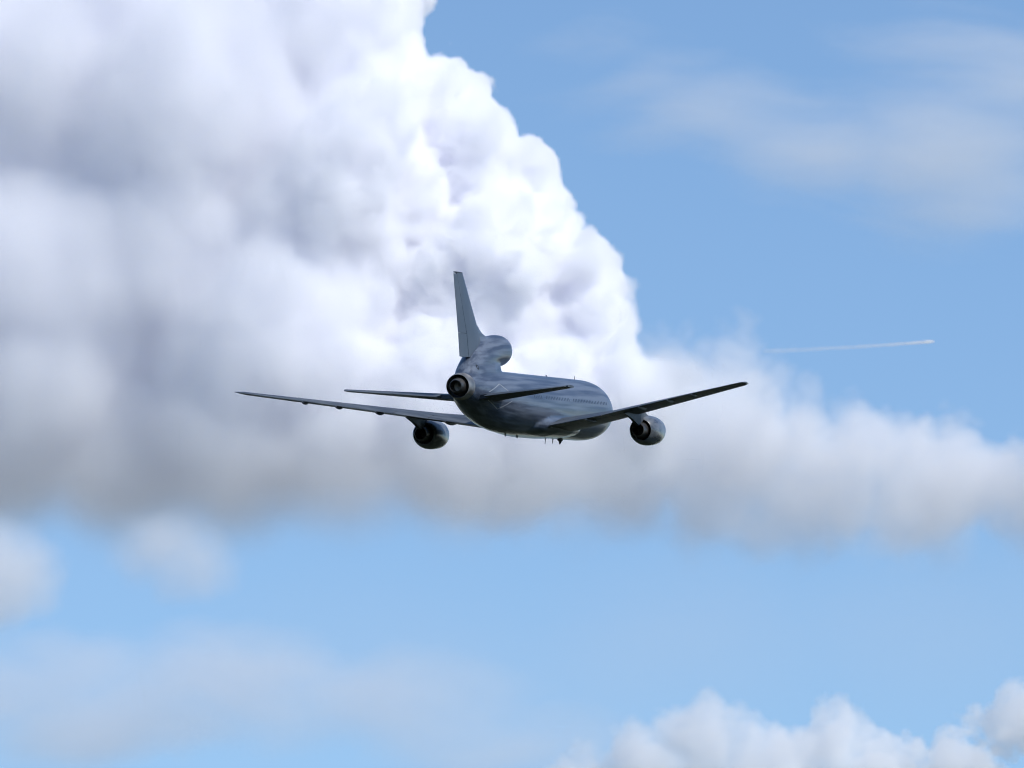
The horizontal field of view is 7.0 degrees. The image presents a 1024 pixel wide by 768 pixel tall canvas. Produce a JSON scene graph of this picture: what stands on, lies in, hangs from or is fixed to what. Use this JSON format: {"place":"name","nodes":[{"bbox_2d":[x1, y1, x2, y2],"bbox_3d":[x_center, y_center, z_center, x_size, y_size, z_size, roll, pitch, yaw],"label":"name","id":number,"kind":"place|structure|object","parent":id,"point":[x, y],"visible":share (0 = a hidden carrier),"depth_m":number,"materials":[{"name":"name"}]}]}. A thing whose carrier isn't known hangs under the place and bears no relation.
{"place":"outdoors","nodes":[
{"label":"outdoors","id":0,"kind":"place"},
{"bbox_2d":[235,271,747,448],"bbox_3d":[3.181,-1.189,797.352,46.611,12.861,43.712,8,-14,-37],"label":"jet airliner","id":1,"kind":"object","parent":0,"point":[484,391],"visible":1,"depth_m":795.61,"materials":[{"name":"grey paint"}]},
{"bbox_2d":[0,0,1023,767],"label":"sky","id":2,"kind":"structure","parent":0,"point":[817,561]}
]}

